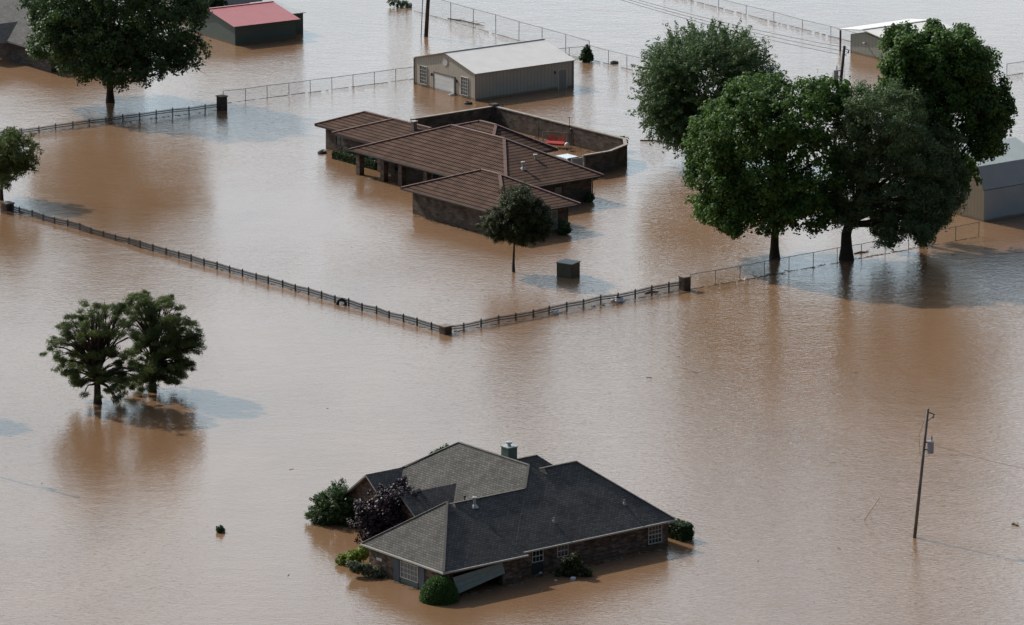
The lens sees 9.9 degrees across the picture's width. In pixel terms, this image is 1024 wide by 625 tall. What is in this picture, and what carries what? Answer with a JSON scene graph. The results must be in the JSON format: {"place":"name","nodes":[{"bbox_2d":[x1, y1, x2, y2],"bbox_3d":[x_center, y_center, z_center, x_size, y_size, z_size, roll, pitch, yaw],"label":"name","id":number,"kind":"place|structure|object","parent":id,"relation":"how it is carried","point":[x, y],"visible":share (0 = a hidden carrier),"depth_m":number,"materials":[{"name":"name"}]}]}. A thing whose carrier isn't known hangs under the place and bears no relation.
{"place":"outdoors","nodes":[
{"label":"outdoors","id":0,"kind":"place"},
{"bbox_2d":[448,18,484,25],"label":"floating branch","id":1,"kind":"object","parent":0,"point":[466,21],"visible":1,"depth_m":624.58,"materials":[{"name":"grey wood"}]},
{"bbox_2d":[0,0,1023,624],"bbox_3d":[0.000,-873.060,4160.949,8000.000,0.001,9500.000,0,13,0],"label":"flood water","id":2,"kind":"structure","parent":0,"point":[758,390],"depth_m":480.28,"materials":[{"name":"brown liquid"}]},
{"bbox_2d":[0,201,14,210],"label":"brick pillar","id":3,"kind":"structure","parent":2,"relation":"in","point":[6,205],"depth_m":534.57,"materials":[{"name":"stone"}]},
{"bbox_2d":[0,126,43,199],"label":"leafy tree","id":4,"kind":"object","parent":2,"relation":"on","point":[14,162],"visible":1,"depth_m":536.93,"materials":[{"name":"green plant"}]},
{"bbox_2d":[0,0,124,71],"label":"grey roofed house","id":5,"kind":"structure","parent":2,"relation":"on","point":[15,29],"depth_m":603.30,"materials":[{"name":"grey"}]},
{"bbox_2d":[37,299,149,404],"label":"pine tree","id":6,"kind":"object","parent":2,"relation":"on","point":[93,359],"visible":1,"depth_m":464.73,"materials":[{"name":"green plant"}]},
{"bbox_2d":[1,103,217,136],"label":"iron fence","id":7,"kind":"object","parent":2,"relation":"in","point":[163,113],"visible":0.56,"depth_m":573.30,"materials":[{"name":"black metal"}]},
{"bbox_2d":[16,0,214,102],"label":"leafy tree","id":8,"kind":"object","parent":2,"relation":"on","point":[101,42],"visible":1,"depth_m":577.42,"materials":[{"name":"green plant"}]},
{"bbox_2d":[122,289,207,393],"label":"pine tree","id":9,"kind":"object","parent":2,"relation":"on","point":[174,343],"visible":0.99,"depth_m":468.11,"materials":[{"name":"green plant"}]},
{"bbox_2d":[166,0,261,5],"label":"pale building","id":10,"kind":"structure","parent":2,"relation":"on","point":[232,2],"depth_m":634.42,"materials":[{"name":"grey"}]},
{"bbox_2d":[209,0,227,7],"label":"shrub","id":11,"kind":"object","parent":2,"relation":"on","point":[220,3],"visible":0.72,"depth_m":632.02,"materials":[{"name":"green plant"}]},
{"bbox_2d":[215,525,225,532],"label":"shrub","id":12,"kind":"object","parent":2,"relation":"on","point":[221,528],"visible":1,"depth_m":429.35,"materials":[{"name":"green plant"}]},
{"bbox_2d":[215,94,227,110],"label":"brick pillar","id":13,"kind":"structure","parent":2,"relation":"in","point":[222,101],"depth_m":578.62,"materials":[{"name":"stone"}]},
{"bbox_2d":[10,205,438,331],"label":"iron fence","id":14,"kind":"object","parent":2,"relation":"in","point":[203,261],"visible":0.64,"depth_m":510.89,"materials":[{"name":"black metal"}]},
{"bbox_2d":[188,1,305,45],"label":"red roofed shed","id":15,"kind":"structure","parent":2,"relation":"on","point":[253,22],"depth_m":614.28,"materials":[{"name":"green"}]},
{"bbox_2d":[223,67,412,102],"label":"chain link fence","id":16,"kind":"object","parent":2,"relation":"in","point":[316,84],"visible":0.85,"depth_m":587.87,"materials":[{"name":"grey metal"}]},
{"bbox_2d":[305,478,354,525],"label":"shrub","id":17,"kind":"object","parent":2,"relation":"on","point":[324,502],"visible":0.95,"depth_m":431.26,"materials":[{"name":"green plant"}]},
{"bbox_2d":[336,298,346,304],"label":"tyre","id":18,"kind":"object","parent":2,"relation":"on","point":[338,300],"visible":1,"depth_m":498.83,"materials":[{"name":"black rubber"}]},
{"bbox_2d":[328,508,355,526],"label":"box hedge","id":19,"kind":"object","parent":2,"relation":"on","point":[344,522],"visible":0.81,"depth_m":431.06,"materials":[{"name":"green plant"}]},
{"bbox_2d":[334,545,368,565],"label":"shrub","id":20,"kind":"object","parent":2,"relation":"on","point":[359,554],"visible":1,"depth_m":420.73,"materials":[{"name":"green plant"}]},
{"bbox_2d":[331,149,376,169],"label":"box hedge","id":21,"kind":"object","parent":2,"relation":"on","point":[349,157],"visible":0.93,"depth_m":554.57,"materials":[{"name":"green plant"}]},
{"bbox_2d":[345,560,388,578],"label":"shrub","id":22,"kind":"object","parent":2,"relation":"on","point":[355,566],"visible":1,"depth_m":417.81,"materials":[{"name":"green plant"}]},
{"bbox_2d":[346,474,426,543],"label":"purple tree","id":23,"kind":"object","parent":2,"relation":"on","point":[374,516],"visible":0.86,"depth_m":423.90,"materials":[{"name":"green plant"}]},
{"bbox_2d":[386,0,411,7],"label":"shrub","id":24,"kind":"object","parent":2,"relation":"on","point":[400,3],"visible":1,"depth_m":632.56,"materials":[{"name":"green plant"}]},
{"bbox_2d":[421,0,429,36],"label":"utility pole","id":25,"kind":"object","parent":2,"relation":"on","point":[427,18],"visible":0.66,"depth_m":615.80,"materials":[{"name":"brown wood"}]},
{"bbox_2d":[419,575,459,605],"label":"ball topiary","id":26,"kind":"object","parent":2,"relation":"on","point":[439,590],"visible":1,"depth_m":411.41,"materials":[{"name":"green plant"}]},
{"bbox_2d":[430,443,448,453],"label":"shrub","id":27,"kind":"object","parent":2,"relation":"on","point":[440,448],"visible":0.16,"depth_m":449.99,"materials":[{"name":"green plant"}]},
{"bbox_2d":[438,324,452,334],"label":"brick pillar","id":28,"kind":"structure","parent":2,"relation":"in","point":[445,329],"depth_m":488.65,"materials":[{"name":"stone"}]},
{"bbox_2d":[314,111,603,239],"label":"tiled house","id":29,"kind":"structure","parent":2,"relation":"on","point":[459,174],"depth_m":539.03,"materials":[{"name":"brown tile"}]},
{"bbox_2d":[336,136,342,146],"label":"window","id":30,"kind":"structure","parent":29,"relation":"in","point":[339,140],"depth_m":559.26,"materials":[{"name":"grey glass"}]},
{"bbox_2d":[394,163,397,174],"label":"window","id":31,"kind":"structure","parent":29,"relation":"in","point":[395,165],"depth_m":548.58,"materials":[{"name":"black glass"}]},
{"bbox_2d":[432,174,438,179],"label":"window","id":32,"kind":"structure","parent":29,"relation":"in","point":[434,176],"depth_m":544.11,"materials":[{"name":"black glass"}]},
{"bbox_2d":[548,210,556,229],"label":"window","id":33,"kind":"structure","parent":29,"relation":"in","point":[554,213],"depth_m":526.02,"materials":[{"name":"grey glass"}]},
{"bbox_2d":[554,186,562,193],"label":"window","id":34,"kind":"structure","parent":29,"relation":"in","point":[559,189],"depth_m":536.40,"materials":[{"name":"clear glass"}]},
{"bbox_2d":[412,38,574,100],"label":"metal shed","id":35,"kind":"structure","parent":2,"relation":"on","point":[506,69],"depth_m":587.29,"materials":[{"name":"beige metal"}]},
{"bbox_2d":[419,65,426,84],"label":"window","id":36,"kind":"structure","parent":35,"relation":"in","point":[422,69],"depth_m":590.27,"materials":[{"name":"white glass"}]},
{"bbox_2d":[434,73,453,93],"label":"garage door","id":37,"kind":"structure","parent":35,"relation":"in","point":[442,83],"depth_m":587.39,"materials":[{"name":"white metal"}]},
{"bbox_2d":[461,76,467,95],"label":"window","id":38,"kind":"structure","parent":35,"relation":"in","point":[464,80],"depth_m":584.67,"materials":[{"name":"white glass"}]},
{"bbox_2d":[558,68,566,88],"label":"side door","id":39,"kind":"structure","parent":35,"relation":"in","point":[562,73],"depth_m":589.26,"materials":[{"name":"grey metal"}]},
{"bbox_2d":[406,0,589,56],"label":"chain link fence","id":40,"kind":"object","parent":2,"relation":"on","point":[495,23],"visible":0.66,"depth_m":617.81,"materials":[{"name":"grey metal"}]},
{"bbox_2d":[345,441,676,592],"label":"brick house","id":41,"kind":"structure","parent":2,"relation":"on","point":[507,516],"depth_m":421.51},
{"bbox_2d":[400,560,418,582],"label":"window","id":42,"kind":"structure","parent":41,"relation":"in","point":[408,571],"depth_m":415.81,"materials":[{"name":"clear glass"}]},
{"bbox_2d":[453,562,504,592],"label":"garage door","id":43,"kind":"structure","parent":41,"relation":"in","point":[469,580],"depth_m":414.09,"materials":[{"name":"grey metal"}]},
{"bbox_2d":[532,550,542,562],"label":"window","id":44,"kind":"structure","parent":41,"relation":"in","point":[537,556],"depth_m":418.56,"materials":[{"name":"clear glass"}]},
{"bbox_2d":[532,561,542,574],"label":"door","id":45,"kind":"structure","parent":41,"relation":"in","point":[537,567],"depth_m":418.66,"materials":[{"name":"grey"}]},
{"bbox_2d":[557,545,567,557],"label":"window","id":46,"kind":"structure","parent":41,"relation":"in","point":[562,551],"depth_m":419.89,"materials":[{"name":"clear glass"}]},
{"bbox_2d":[648,524,661,544],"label":"window","id":47,"kind":"structure","parent":41,"relation":"in","point":[654,532],"depth_m":425.05,"materials":[{"name":"clear glass"}]},
{"bbox_2d":[475,182,556,271],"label":"feathery tree","id":48,"kind":"object","parent":2,"relation":"in","point":[521,216],"visible":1,"depth_m":508.50,"materials":[{"name":"green plant"}]},
{"bbox_2d":[410,103,627,172],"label":"courtyard wall","id":49,"kind":"structure","parent":2,"relation":"on","point":[609,154],"depth_m":564.71,"materials":[{"name":"brick"}]},
{"bbox_2d":[542,131,568,147],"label":"garden swing","id":50,"kind":"object","parent":2,"relation":"on","point":[559,141],"visible":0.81,"depth_m":561.68,"materials":[{"name":"red fabric"}]},
{"bbox_2d":[556,220,571,234],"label":"shrub","id":51,"kind":"object","parent":2,"relation":"on","point":[564,227],"visible":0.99,"depth_m":524.81,"materials":[{"name":"green plant"}]},
{"bbox_2d":[452,281,681,331],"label":"iron fence","id":52,"kind":"object","parent":2,"relation":"in","point":[647,291],"visible":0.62,"depth_m":497.46,"materials":[{"name":"black metal"}]},
{"bbox_2d":[614,296,623,302],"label":"plastic bag","id":53,"kind":"object","parent":52,"relation":"hanging from","point":[618,300],"visible":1,"depth_m":499.78,"materials":[{"name":"white plastic"}]},
{"bbox_2d":[556,154,578,161],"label":"parked car","id":54,"kind":"object","parent":2,"relation":"on","point":[567,157],"visible":0.19,"depth_m":553.14,"materials":[{"name":"white paint"}]},
{"bbox_2d":[556,259,580,278],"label":"utility box","id":55,"kind":"object","parent":2,"relation":"in","point":[568,268],"visible":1,"depth_m":508.67,"materials":[{"name":"grey metal"}]},
{"bbox_2d":[557,263,570,277],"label":"door","id":56,"kind":"structure","parent":55,"relation":"in","point":[562,270],"depth_m":508.59,"materials":[{"name":"grey metal"}]},
{"bbox_2d":[559,46,585,57],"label":"chain link fence","id":57,"kind":"object","parent":2,"relation":"in","point":[573,48],"visible":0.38,"depth_m":604.09,"materials":[{"name":"grey metal"}]},
{"bbox_2d":[553,552,593,577],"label":"shrub","id":58,"kind":"object","parent":2,"relation":"on","point":[572,565],"visible":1,"depth_m":417.96,"materials":[{"name":"green plant"}]},
{"bbox_2d":[571,155,583,165],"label":"garden gate","id":59,"kind":"structure","parent":2,"relation":"in","point":[579,161],"depth_m":548.67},
{"bbox_2d":[578,44,593,61],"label":"shrub","id":60,"kind":"object","parent":2,"relation":"on","point":[586,55],"visible":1,"depth_m":602.78,"materials":[{"name":"green plant"}]},
{"bbox_2d":[584,191,594,201],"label":"shrub","id":61,"kind":"object","parent":2,"relation":"on","point":[590,197],"visible":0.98,"depth_m":538.16,"materials":[{"name":"green plant"}]},
{"bbox_2d":[592,46,646,71],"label":"chain link fence","id":62,"kind":"object","parent":2,"relation":"in","point":[617,58],"visible":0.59,"depth_m":601.02,"materials":[{"name":"grey metal"}]},
{"bbox_2d":[668,517,693,541],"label":"box hedge","id":63,"kind":"object","parent":2,"relation":"on","point":[678,529],"visible":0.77,"depth_m":427.34,"materials":[{"name":"green plant"}]},
{"bbox_2d":[678,274,691,290],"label":"brick pillar","id":64,"kind":"structure","parent":2,"relation":"in","point":[685,279],"depth_m":503.88,"materials":[{"name":"stone"}]},
{"bbox_2d":[626,16,799,159],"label":"leafy tree","id":65,"kind":"object","parent":2,"relation":"on","point":[677,97],"visible":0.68,"depth_m":550.21,"materials":[{"name":"green plant"}]},
{"bbox_2d":[691,0,854,40],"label":"chain link fence","id":66,"kind":"object","parent":2,"relation":"in","point":[780,18],"visible":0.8,"depth_m":623.00,"materials":[{"name":"grey metal"}]},
{"bbox_2d":[680,70,875,259],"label":"leafy tree","id":67,"kind":"object","parent":2,"relation":"on","point":[735,193],"visible":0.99,"depth_m":510.56,"materials":[{"name":"green plant"}]},
{"bbox_2d":[690,222,978,288],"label":"chain link fence","id":68,"kind":"object","parent":2,"relation":"on","point":[820,257],"visible":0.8,"depth_m":512.45,"materials":[{"name":"grey metal"}]},
{"bbox_2d":[833,46,849,141],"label":"utility pole","id":69,"kind":"object","parent":2,"relation":"on","point":[835,74],"visible":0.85,"depth_m":562.36,"materials":[{"name":"brown wood"}]},
{"bbox_2d":[622,0,846,55],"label":"power line","id":70,"kind":"object","parent":69,"relation":"attached to","point":[734,31],"visible":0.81,"depth_m":573.19,"materials":[{"name":"black metal"}]},
{"bbox_2d":[631,0,846,51],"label":"power line","id":71,"kind":"object","parent":69,"relation":"attached to","point":[735,28],"visible":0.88,"depth_m":573.08,"materials":[{"name":"black metal"}]},
{"bbox_2d":[639,0,840,46],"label":"power line","id":72,"kind":"object","parent":69,"relation":"attached to","point":[741,26],"visible":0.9,"depth_m":573.89,"materials":[{"name":"black metal"}]},
{"bbox_2d":[812,77,972,260],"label":"leafy tree","id":73,"kind":"object","parent":2,"relation":"on","point":[916,194],"visible":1,"depth_m":511.19,"materials":[{"name":"green plant"}]},
{"bbox_2d":[838,19,954,59],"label":"grey green shed","id":74,"kind":"structure","parent":2,"relation":"on","point":[866,43],"depth_m":606.29,"materials":[{"name":"white metal"}]},
{"bbox_2d":[913,408,934,537],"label":"utility pole","id":75,"kind":"object","parent":2,"relation":"in","point":[930,447],"visible":0.98,"depth_m":426.64,"materials":[{"name":"brown wood"}]},
{"bbox_2d":[864,455,918,519],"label":"guy wire","id":76,"kind":"object","parent":75,"relation":"attached to","point":[879,498],"visible":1,"depth_m":431.63,"materials":[{"name":"grey metal"}]},
{"bbox_2d":[873,18,1018,245],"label":"leafy tree","id":77,"kind":"object","parent":2,"relation":"on","point":[951,74],"visible":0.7,"depth_m":515.57,"materials":[{"name":"green plant"}]},
{"bbox_2d":[952,137,1023,221],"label":"gambrel barn","id":78,"kind":"structure","parent":2,"relation":"on","point":[997,193],"depth_m":531.14,"materials":[{"name":"beige metal"}]},
{"bbox_2d":[1006,61,1023,75],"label":"chain link fence","id":79,"kind":"object","parent":2,"relation":"in","point":[1014,67],"visible":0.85,"depth_m":596.46,"materials":[{"name":"grey metal"}]}
]}

